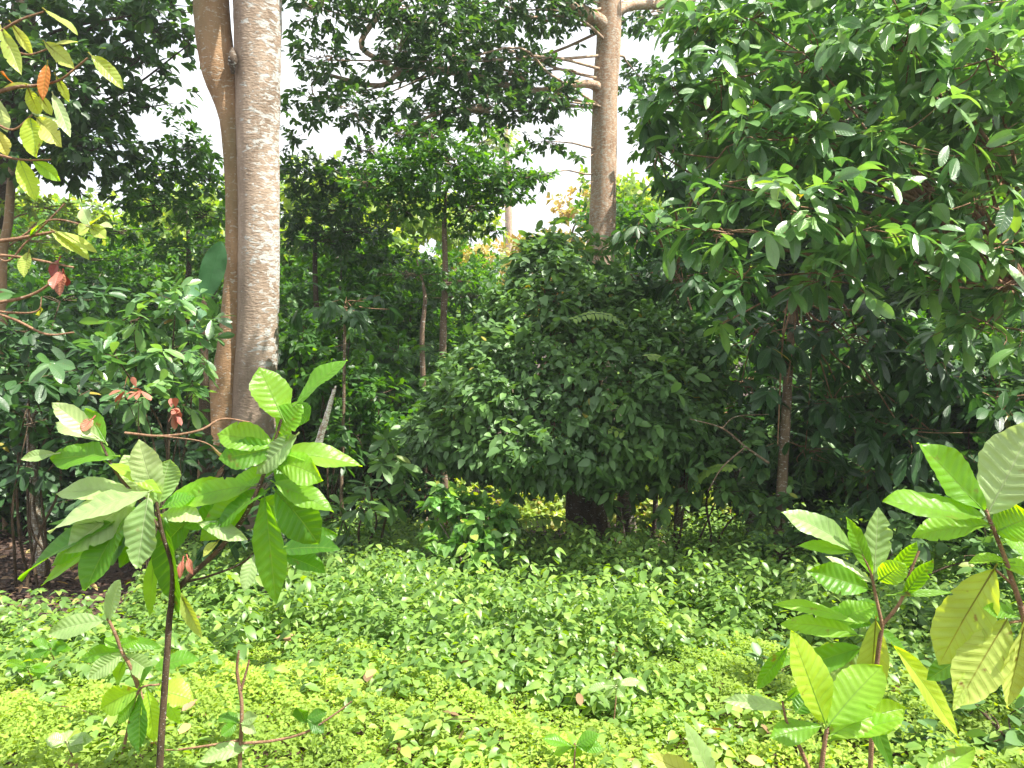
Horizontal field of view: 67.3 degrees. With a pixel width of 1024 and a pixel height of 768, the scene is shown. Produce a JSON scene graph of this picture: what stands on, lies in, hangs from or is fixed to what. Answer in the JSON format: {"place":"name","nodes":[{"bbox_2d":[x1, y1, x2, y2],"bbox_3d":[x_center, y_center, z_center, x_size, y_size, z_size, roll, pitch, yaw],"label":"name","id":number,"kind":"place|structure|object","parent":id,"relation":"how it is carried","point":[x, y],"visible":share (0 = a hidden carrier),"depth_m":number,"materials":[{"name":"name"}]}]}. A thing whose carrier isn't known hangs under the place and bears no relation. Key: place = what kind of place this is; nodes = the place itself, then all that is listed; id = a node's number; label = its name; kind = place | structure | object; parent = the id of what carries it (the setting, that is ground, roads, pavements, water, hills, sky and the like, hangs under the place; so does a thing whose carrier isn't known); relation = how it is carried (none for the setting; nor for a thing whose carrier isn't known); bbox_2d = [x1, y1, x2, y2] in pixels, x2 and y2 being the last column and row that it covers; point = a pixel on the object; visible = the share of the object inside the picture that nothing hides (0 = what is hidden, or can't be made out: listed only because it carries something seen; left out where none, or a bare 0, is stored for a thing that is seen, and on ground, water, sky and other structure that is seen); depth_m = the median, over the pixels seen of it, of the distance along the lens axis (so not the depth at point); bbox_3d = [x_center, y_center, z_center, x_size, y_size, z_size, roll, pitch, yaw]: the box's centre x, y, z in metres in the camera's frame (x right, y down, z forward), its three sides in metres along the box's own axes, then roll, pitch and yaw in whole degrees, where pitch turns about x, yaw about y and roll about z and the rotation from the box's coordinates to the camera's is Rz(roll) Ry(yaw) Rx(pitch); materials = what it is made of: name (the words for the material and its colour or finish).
{"place":"outdoors","nodes":[
{"label":"outdoors","id":0,"kind":"place"},
{"bbox_2d":[342,341,438,405],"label":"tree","id":1,"kind":"object","parent":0,"point":[431,358],"visible":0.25,"depth_m":13.48,"materials":[{"name":"green plant"}]},
{"bbox_2d":[0,414,983,767],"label":"fallen leaves","id":2,"kind":"object","parent":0,"point":[751,759],"depth_m":4.23,"materials":[{"name":"brown plant"}]},
{"bbox_2d":[0,337,1000,767],"bbox_3d":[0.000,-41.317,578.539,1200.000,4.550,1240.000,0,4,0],"label":"ground","id":3,"kind":"structure","parent":0,"point":[92,593],"depth_m":4.34,"materials":[{"name":"soil"}]},
{"bbox_2d":[0,328,39,533],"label":"understory bush","id":4,"kind":"object","parent":3,"relation":"on","point":[8,515],"visible":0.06,"depth_m":10.89,"materials":[{"name":"green plant"}]},
{"bbox_2d":[0,295,51,533],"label":"understory bush","id":5,"kind":"object","parent":3,"relation":"on","point":[25,328],"visible":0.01,"depth_m":12.64,"materials":[{"name":"green plant"}]},
{"bbox_2d":[6,650,53,681],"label":"broadleaf herb","id":6,"kind":"object","parent":3,"relation":"on","point":[38,670],"visible":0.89,"depth_m":4.13,"materials":[{"name":"green plant"}]},
{"bbox_2d":[7,199,68,283],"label":"background tree","id":7,"kind":"object","parent":3,"relation":"on","point":[16,227],"visible":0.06,"depth_m":19.27,"materials":[{"name":"green plant"}]},
{"bbox_2d":[0,331,85,539],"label":"understory bush","id":8,"kind":"object","parent":3,"relation":"on","point":[5,495],"visible":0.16,"depth_m":10.40,"materials":[{"name":"green plant"}]},
{"bbox_2d":[0,381,100,575],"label":"cocoa tree","id":9,"kind":"object","parent":3,"relation":"on","point":[39,551],"visible":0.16,"depth_m":8.29,"materials":[{"name":"brown plant"}]},
{"bbox_2d":[31,638,72,673],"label":"broadleaf herb","id":10,"kind":"object","parent":3,"relation":"on","point":[56,648],"visible":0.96,"depth_m":4.32,"materials":[{"name":"green plant"}]},
{"bbox_2d":[0,7,122,335],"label":"cocoa tree","id":11,"kind":"object","parent":3,"relation":"on","point":[33,133],"visible":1,"depth_m":2.94,"materials":[{"name":"green plant"}]},
{"bbox_2d":[0,167,125,535],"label":"slender tree","id":12,"kind":"object","parent":3,"relation":"on","point":[8,209],"visible":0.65,"depth_m":12.47,"materials":[{"name":"green plant"}]},
{"bbox_2d":[0,275,137,590],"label":"cocoa bush","id":13,"kind":"object","parent":3,"relation":"on","point":[49,388],"visible":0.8,"depth_m":7.39,"materials":[{"name":"green plant"}]},
{"bbox_2d":[45,730,92,764],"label":"broadleaf herb","id":14,"kind":"object","parent":3,"relation":"on","point":[75,743],"visible":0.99,"depth_m":3.01,"materials":[{"name":"green plant"}]},
{"bbox_2d":[7,227,148,530],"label":"background tree","id":15,"kind":"object","parent":3,"relation":"on","point":[45,278],"visible":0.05,"depth_m":15.70,"materials":[{"name":"green plant"}]},
{"bbox_2d":[0,302,161,539],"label":"understory bush","id":16,"kind":"object","parent":3,"relation":"on","point":[65,350],"visible":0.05,"depth_m":11.00,"materials":[{"name":"green plant"}]},
{"bbox_2d":[8,183,167,290],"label":"background tree","id":17,"kind":"object","parent":3,"relation":"on","point":[55,197],"visible":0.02,"depth_m":24.90,"materials":[{"name":"green plant"}]},
{"bbox_2d":[0,0,203,521],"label":"dense tree","id":18,"kind":"object","parent":3,"relation":"on","point":[78,148],"visible":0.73,"depth_m":11.55,"materials":[{"name":"green plant"}]},
{"bbox_2d":[48,580,161,698],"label":"cocoa seedling","id":19,"kind":"object","parent":3,"relation":"on","point":[106,657],"visible":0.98,"depth_m":3.39,"materials":[{"name":"green plant"}]},
{"bbox_2d":[23,334,197,544],"bbox_3d":[-5.275,0.833,10.231,2.246,3.013,1.998,-3,5,-35],"label":"understory bush","id":20,"kind":"object","parent":3,"relation":"on","point":[152,419],"visible":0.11,"depth_m":9.90,"materials":[{"name":"green plant"}]},
{"bbox_2d":[35,289,192,462],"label":"understory bush","id":21,"kind":"object","parent":3,"relation":"on","point":[121,314],"visible":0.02,"depth_m":12.93,"materials":[{"name":"green plant"}]},
{"bbox_2d":[9,100,224,421],"bbox_3d":[-7.089,-1.014,14.175,4.646,8.037,2.697,2,5,28],"label":"leafy tree","id":22,"kind":"object","parent":3,"relation":"on","point":[201,154],"visible":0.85,"depth_m":13.46,"materials":[{"name":"green plant"}]},
{"bbox_2d":[29,272,234,588],"bbox_3d":[-3.307,0.537,7.081,1.030,3.146,2.375,2,5,22],"label":"cocoa bush","id":23,"kind":"object","parent":3,"relation":"on","point":[153,361],"visible":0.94,"depth_m":7.03,"materials":[{"name":"green plant"}]},
{"bbox_2d":[109,376,182,607],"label":"red flush sprig","id":24,"kind":"object","parent":3,"relation":"on","point":[176,415],"visible":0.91,"depth_m":6.29,"materials":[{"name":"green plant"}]},
{"bbox_2d":[11,171,283,529],"bbox_3d":[-9.644,-0.464,20.736,7.093,10.327,8.108,3,5,31],"label":"background tree","id":25,"kind":"object","parent":3,"relation":"on","point":[173,232],"visible":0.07,"depth_m":19.41,"materials":[{"name":"green plant"}]},
{"bbox_2d":[100,650,198,760],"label":"cocoa seedling","id":26,"kind":"object","parent":3,"relation":"on","point":[140,713],"visible":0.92,"depth_m":3.10,"materials":[{"name":"green plant"}]},
{"bbox_2d":[15,205,313,422],"bbox_3d":[-6.788,-0.023,16.027,5.455,7.128,5.294,-1,5,-12],"label":"background tree","id":27,"kind":"object","parent":3,"relation":"on","point":[122,278],"visible":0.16,"depth_m":15.44,"materials":[{"name":"green plant"}]},
{"bbox_2d":[112,333,217,533],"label":"understory bush","id":28,"kind":"object","parent":3,"relation":"on","point":[193,470],"visible":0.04,"depth_m":11.21,"materials":[{"name":"green plant"}]},
{"bbox_2d":[45,409,326,551],"bbox_3d":[-3.694,1.156,8.901,2.424,1.980,2.319,2,5,27],"label":"cocoa bush","id":29,"kind":"object","parent":3,"relation":"on","point":[193,453],"visible":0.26,"depth_m":8.26,"materials":[{"name":"green plant"}]},
{"bbox_2d":[18,360,361,767],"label":"cocoa sapling","id":30,"kind":"object","parent":3,"relation":"on","point":[109,521],"visible":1,"depth_m":2.64,"materials":[{"name":"green plant"}]},
{"bbox_2d":[156,241,226,474],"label":"banana plant","id":31,"kind":"object","parent":3,"relation":"on","point":[212,270],"visible":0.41,"depth_m":9.20,"materials":[{"name":"green plant"}]},
{"bbox_2d":[193,0,281,547],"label":"shade tree","id":32,"kind":"object","parent":3,"relation":"on","point":[242,78],"visible":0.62,"depth_m":9.66,"materials":[{"name":"brown plant"}]},
{"bbox_2d":[124,418,249,454],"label":"bare twig","id":33,"kind":"object","parent":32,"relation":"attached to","point":[173,435],"visible":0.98,"depth_m":5.64,"materials":[{"name":"brown wood"}]},
{"bbox_2d":[155,650,351,767],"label":"broken twig plant","id":34,"kind":"object","parent":3,"relation":"on","point":[222,751],"visible":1,"depth_m":3.11,"materials":[{"name":"green plant"}]},
{"bbox_2d":[191,493,329,612],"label":"cocoa tree","id":35,"kind":"object","parent":3,"relation":"on","point":[234,546],"visible":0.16,"depth_m":6.43,"materials":[{"name":"green plant"}]},
{"bbox_2d":[150,150,421,328],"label":"background tree","id":36,"kind":"object","parent":3,"relation":"on","point":[287,205],"visible":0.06,"depth_m":20.13,"materials":[{"name":"green plant"}]},
{"bbox_2d":[278,330,328,444],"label":"understory tree","id":37,"kind":"object","parent":3,"relation":"on","point":[284,357],"visible":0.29,"depth_m":10.58,"materials":[{"name":"green plant"}]},
{"bbox_2d":[275,386,335,610],"bbox_3d":[-1.776,1.001,6.641,0.674,2.004,0.138,1,5,16],"label":"dead pole","id":38,"kind":"object","parent":3,"relation":"on","point":[321,432],"visible":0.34,"depth_m":6.49,"materials":[{"name":"grey wood"}]},
{"bbox_2d":[279,313,378,519],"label":"understory bush","id":39,"kind":"object","parent":3,"relation":"on","point":[335,354],"visible":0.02,"depth_m":12.13,"materials":[{"name":"green plant"}]},
{"bbox_2d":[213,199,474,513],"bbox_3d":[-4.121,-0.078,18.198,6.546,7.926,6.353,4,6,38],"label":"background tree","id":40,"kind":"object","parent":3,"relation":"on","point":[348,266],"visible":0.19,"depth_m":16.89,"materials":[{"name":"green plant"}]},
{"bbox_2d":[285,267,403,519],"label":"understory tree","id":41,"kind":"object","parent":3,"relation":"on","point":[354,318],"visible":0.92,"depth_m":9.35,"materials":[{"name":"green plant"}]},
{"bbox_2d":[279,338,412,538],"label":"understory bush","id":42,"kind":"object","parent":3,"relation":"on","point":[315,416],"visible":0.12,"depth_m":10.88,"materials":[{"name":"green plant"}]},
{"bbox_2d":[0,529,694,636],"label":"leaf litter","id":43,"kind":"object","parent":3,"relation":"on","point":[8,541],"visible":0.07,"depth_m":7.95,"materials":[{"name":"brown plant"}]},
{"bbox_2d":[276,295,444,526],"bbox_3d":[-2.064,0.459,10.250,2.159,3.331,2.943,-1,5,-14],"label":"leafy bush","id":44,"kind":"object","parent":3,"relation":"on","point":[386,416],"visible":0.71,"depth_m":10.04,"materials":[{"name":"green plant"}]},
{"bbox_2d":[318,429,422,557],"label":"broadleaf bush","id":45,"kind":"object","parent":3,"relation":"on","point":[395,470],"visible":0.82,"depth_m":7.84,"materials":[{"name":"green plant"}]},
{"bbox_2d":[326,317,438,521],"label":"understory bush","id":46,"kind":"object","parent":3,"relation":"on","point":[407,366],"visible":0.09,"depth_m":13.50,"materials":[{"name":"green plant"}]},
{"bbox_2d":[280,100,493,341],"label":"layered tree","id":47,"kind":"object","parent":3,"relation":"on","point":[328,238],"visible":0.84,"depth_m":13.91,"materials":[{"name":"green plant"}]},
{"bbox_2d":[282,175,512,316],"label":"background tree","id":48,"kind":"object","parent":3,"relation":"on","point":[425,229],"visible":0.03,"depth_m":22.12,"materials":[{"name":"green plant"}]},
{"bbox_2d":[353,376,445,535],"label":"understory bush","id":49,"kind":"object","parent":3,"relation":"on","point":[409,509],"visible":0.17,"depth_m":11.42,"materials":[{"name":"green plant"}]},
{"bbox_2d":[319,229,510,397],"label":"background tree","id":50,"kind":"object","parent":3,"relation":"on","point":[463,337],"visible":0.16,"depth_m":17.79,"materials":[{"name":"green plant"}]},
{"bbox_2d":[359,259,478,524],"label":"slim tree","id":51,"kind":"object","parent":3,"relation":"on","point":[440,282],"visible":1,"depth_m":12.35,"materials":[{"name":"green plant"}]},
{"bbox_2d":[384,368,479,525],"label":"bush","id":52,"kind":"object","parent":3,"relation":"on","point":[416,389],"visible":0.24,"depth_m":12.19,"materials":[{"name":"green plant"}]},
{"bbox_2d":[324,117,560,528],"bbox_3d":[-1.189,-0.851,12.804,3.418,6.940,3.384,3,6,37],"label":"layered tree","id":53,"kind":"object","parent":3,"relation":"on","point":[470,172],"visible":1,"depth_m":12.38,"materials":[{"name":"green plant"}]},
{"bbox_2d":[398,364,496,502],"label":"understory bush","id":54,"kind":"object","parent":3,"relation":"on","point":[452,477],"visible":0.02,"depth_m":16.51,"materials":[{"name":"green plant"}]},
{"bbox_2d":[403,477,518,531],"bbox_3d":[-1.506,2.242,13.281,2.857,1.347,2.555,-3,5,-29],"label":"brush","id":55,"kind":"object","parent":3,"relation":"on","point":[473,485],"visible":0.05,"depth_m":13.38,"materials":[{"name":"green plant"}]},
{"bbox_2d":[410,480,530,575],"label":"leafy shrub","id":56,"kind":"object","parent":3,"relation":"on","point":[489,538],"visible":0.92,"depth_m":7.31,"materials":[{"name":"green plant"}]},
{"bbox_2d":[400,238,542,492],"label":"background tree","id":57,"kind":"object","parent":3,"relation":"on","point":[467,311],"visible":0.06,"depth_m":20.45,"materials":[{"name":"green plant"}]},
{"bbox_2d":[437,238,530,428],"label":"background tree","id":58,"kind":"object","parent":3,"relation":"on","point":[486,248],"visible":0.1,"depth_m":36.94,"materials":[{"name":"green plant"}]},
{"bbox_2d":[280,0,695,529],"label":"tall tree","id":59,"kind":"object","parent":3,"relation":"on","point":[604,21],"visible":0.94,"depth_m":13.85,"materials":[{"name":"green plant"}]},
{"bbox_2d":[416,487,565,531],"bbox_3d":[-0.129,2.278,13.518,3.003,1.238,3.406,0,4,0],"label":"brush","id":60,"kind":"object","parent":3,"relation":"on","point":[537,507],"visible":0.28,"depth_m":13.23,"materials":[{"name":"green plant"}]},
{"bbox_2d":[468,125,521,273],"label":"distant tree","id":61,"kind":"object","parent":3,"relation":"on","point":[508,220],"visible":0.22,"depth_m":58.87,"materials":[{"name":"green plant"}]},
{"bbox_2d":[0,584,1000,767],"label":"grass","id":62,"kind":"structure","parent":3,"relation":"on","point":[377,749],"depth_m":3.70,"materials":[{"name":"green plant"}]},
{"bbox_2d":[0,585,1023,767],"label":"creeper carpet","id":63,"kind":"object","parent":3,"relation":"on","point":[97,690],"visible":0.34,"depth_m":3.72,"materials":[{"name":"green plant"}]},
{"bbox_2d":[773,507,958,767],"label":"cocoa sapling","id":64,"kind":"object","parent":63,"relation":"on","point":[870,548],"visible":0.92,"depth_m":2.57,"materials":[{"name":"green plant"}]},
{"bbox_2d":[0,493,1023,767],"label":"herb layer","id":65,"kind":"object","parent":3,"relation":"on","point":[366,591],"visible":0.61,"depth_m":5.10,"materials":[{"name":"green plant"}]},
{"bbox_2d":[500,184,590,312],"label":"background tree","id":66,"kind":"object","parent":3,"relation":"on","point":[562,213],"visible":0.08,"depth_m":34.21,"materials":[{"name":"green plant"}]},
{"bbox_2d":[391,216,747,555],"bbox_3d":[0.661,0.199,8.725,3.990,4.393,3.933,0,4,0],"label":"vine covered tree","id":67,"kind":"object","parent":3,"relation":"on","point":[588,461],"visible":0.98,"depth_m":7.71,"materials":[{"name":"green plant"}]},
{"bbox_2d":[542,730,602,767],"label":"broadleaf herb","id":68,"kind":"object","parent":3,"relation":"on","point":[587,742],"visible":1,"depth_m":2.92,"materials":[{"name":"green plant"}]},
{"bbox_2d":[588,678,639,723],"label":"broadleaf herb","id":69,"kind":"object","parent":3,"relation":"on","point":[620,686],"visible":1,"depth_m":3.83,"materials":[{"name":"green plant"}]},
{"bbox_2d":[620,490,636,535],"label":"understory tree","id":70,"kind":"object","parent":3,"relation":"on","point":[625,503],"visible":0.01,"depth_m":9.90,"materials":[{"name":"brown plant"}]},
{"bbox_2d":[614,360,673,530],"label":"understory bush","id":71,"kind":"object","parent":3,"relation":"on","point":[639,388],"visible":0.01,"depth_m":16.78,"materials":[{"name":"green plant"}]},
{"bbox_2d":[552,185,756,528],"bbox_3d":[3.907,-0.428,20.201,6.353,9.403,6.546,3,5,30],"label":"background tree","id":72,"kind":"object","parent":3,"relation":"on","point":[620,214],"visible":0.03,"depth_m":18.78,"materials":[{"name":"green plant"}]},
{"bbox_2d":[566,164,751,266],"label":"background tree","id":73,"kind":"object","parent":3,"relation":"on","point":[631,186],"visible":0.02,"depth_m":24.22,"materials":[{"name":"green plant"}]},
{"bbox_2d":[595,113,741,535],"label":"cocoa tree","id":74,"kind":"object","parent":3,"relation":"on","point":[677,288],"visible":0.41,"depth_m":8.60,"materials":[{"name":"green plant"}]},
{"bbox_2d":[607,485,742,536],"bbox_3d":[2.611,2.171,13.387,2.727,1.289,2.860,0,4,0],"label":"brush","id":75,"kind":"object","parent":3,"relation":"on","point":[645,505],"visible":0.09,"depth_m":12.76,"materials":[{"name":"green plant"}]},
{"bbox_2d":[646,720,715,767],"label":"cocoa seedling","id":76,"kind":"object","parent":3,"relation":"on","point":[700,752],"visible":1,"depth_m":1.98,"materials":[{"name":"green plant"}]},
{"bbox_2d":[645,486,758,533],"bbox_3d":[3.366,2.057,13.154,3.360,1.276,2.525,3,5,31],"label":"brush","id":77,"kind":"object","parent":3,"relation":"on","point":[671,525],"visible":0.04,"depth_m":13.15,"materials":[{"name":"green plant"}]},
{"bbox_2d":[680,395,769,534],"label":"understory tree","id":78,"kind":"object","parent":3,"relation":"on","point":[751,515],"visible":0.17,"depth_m":8.38,"materials":[{"name":"green plant"}]},
{"bbox_2d":[652,381,816,555],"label":"leafy bush","id":79,"kind":"object","parent":3,"relation":"on","point":[728,490],"visible":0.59,"depth_m":7.61,"materials":[{"name":"green plant"}]},
{"bbox_2d":[618,59,876,367],"bbox_3d":[4.872,-1.532,17.129,6.883,10.666,7.092,2,5,26],"label":"background tree","id":80,"kind":"object","parent":3,"relation":"on","point":[739,221],"visible":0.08,"depth_m":15.50,"materials":[{"name":"green plant"}]},
{"bbox_2d":[688,311,829,528],"bbox_3d":[3.509,0.710,10.585,2.446,3.430,1.909,-2,5,-20],"label":"understory bush","id":81,"kind":"object","parent":3,"relation":"on","point":[705,486],"visible":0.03,"depth_m":10.47,"materials":[{"name":"green plant"}]},
{"bbox_2d":[663,522,861,630],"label":"leafy bush","id":82,"kind":"object","parent":3,"relation":"on","point":[795,534],"visible":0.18,"depth_m":7.06,"materials":[{"name":"green plant"}]},
{"bbox_2d":[715,339,875,529],"bbox_3d":[3.688,0.858,9.837,1.997,3.003,2.246,0,4,-6],"label":"understory bush","id":83,"kind":"object","parent":3,"relation":"on","point":[794,453],"visible":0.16,"depth_m":9.53,"materials":[{"name":"green plant"}]},
{"bbox_2d":[722,630,906,767],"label":"cocoa sapling","id":84,"kind":"object","parent":3,"relation":"on","point":[849,702],"visible":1,"depth_m":2.29,"materials":[{"name":"green plant"}]},
{"bbox_2d":[627,0,1023,378],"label":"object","id":85,"kind":"object","parent":3,"relation":"on","point":[921,60],"visible":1,"depth_m":6.18,"materials":[{"name":"green plant"}]},
{"bbox_2d":[630,0,1022,359],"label":"background tree","id":86,"kind":"object","parent":3,"relation":"on","point":[781,307],"visible":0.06,"depth_m":14.16,"materials":[{"name":"green plant"}]},
{"bbox_2d":[764,307,928,534],"bbox_3d":[4.243,0.669,9.657,1.913,3.312,2.764,2,5,23],"label":"understory bush","id":87,"kind":"object","parent":3,"relation":"on","point":[820,484],"visible":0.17,"depth_m":9.13,"materials":[{"name":"green plant"}]},
{"bbox_2d":[683,0,1023,396],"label":"background tree","id":88,"kind":"object","parent":3,"relation":"on","point":[964,301],"visible":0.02,"depth_m":12.63,"materials":[{"name":"green plant"}]},
{"bbox_2d":[688,292,1023,558],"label":"cocoa tree","id":89,"kind":"object","parent":3,"relation":"on","point":[775,359],"visible":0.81,"depth_m":7.38,"materials":[{"name":"green plant"}]},
{"bbox_2d":[818,286,942,472],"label":"understory bush","id":90,"kind":"object","parent":3,"relation":"on","point":[893,299],"visible":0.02,"depth_m":12.45,"materials":[{"name":"green plant"}]},
{"bbox_2d":[744,634,1023,765],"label":"leafy bush","id":91,"kind":"object","parent":3,"relation":"on","point":[1012,737],"visible":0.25,"depth_m":3.42,"materials":[{"name":"green plant"}]},
{"bbox_2d":[817,305,992,545],"bbox_3d":[4.942,0.657,9.677,2.446,3.356,1.909,0,4,2],"label":"understory bush","id":92,"kind":"object","parent":3,"relation":"on","point":[864,488],"visible":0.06,"depth_m":9.33,"materials":[{"name":"green plant"}]},
{"bbox_2d":[805,486,1023,641],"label":"leafy bush","id":93,"kind":"object","parent":3,"relation":"on","point":[967,549],"visible":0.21,"depth_m":6.28,"materials":[{"name":"green plant"}]},
{"bbox_2d":[807,23,1023,332],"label":"background tree","id":94,"kind":"object","parent":3,"relation":"on","point":[882,115],"visible":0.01,"depth_m":14.26,"materials":[{"name":"green plant"}]},
{"bbox_2d":[898,746,974,767],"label":"cocoa seedling","id":95,"kind":"object","parent":3,"relation":"on","point":[961,757],"visible":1,"depth_m":2.02,"materials":[{"name":"green plant"}]},
{"bbox_2d":[854,313,1023,551],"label":"understory bush","id":96,"kind":"object","parent":3,"relation":"on","point":[961,414],"visible":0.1,"depth_m":8.82,"materials":[{"name":"green plant"}]},
{"bbox_2d":[882,422,1023,710],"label":"cocoa sapling","id":97,"kind":"object","parent":3,"relation":"on","point":[979,652],"visible":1,"depth_m":1.99,"materials":[{"name":"green plant"}]},
{"bbox_2d":[889,333,1023,528],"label":"understory bush","id":98,"kind":"object","parent":3,"relation":"on","point":[1014,386],"visible":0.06,"depth_m":8.75,"materials":[{"name":"green plant"}]},
{"bbox_2d":[916,292,1023,444],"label":"understory bush","id":99,"kind":"object","parent":3,"relation":"on","point":[1010,325],"depth_m":11.15,"materials":[{"name":"green plant"}]},
{"bbox_2d":[973,300,1023,394],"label":"understory bush","id":100,"kind":"object","parent":3,"relation":"on","point":[1016,337],"visible":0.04,"depth_m":9.51,"materials":[{"name":"green plant"}]},
{"bbox_2d":[0,0,1023,275],"label":"sky","id":101,"kind":"structure","parent":0,"point":[149,126],"materials":[{"name":"white"}]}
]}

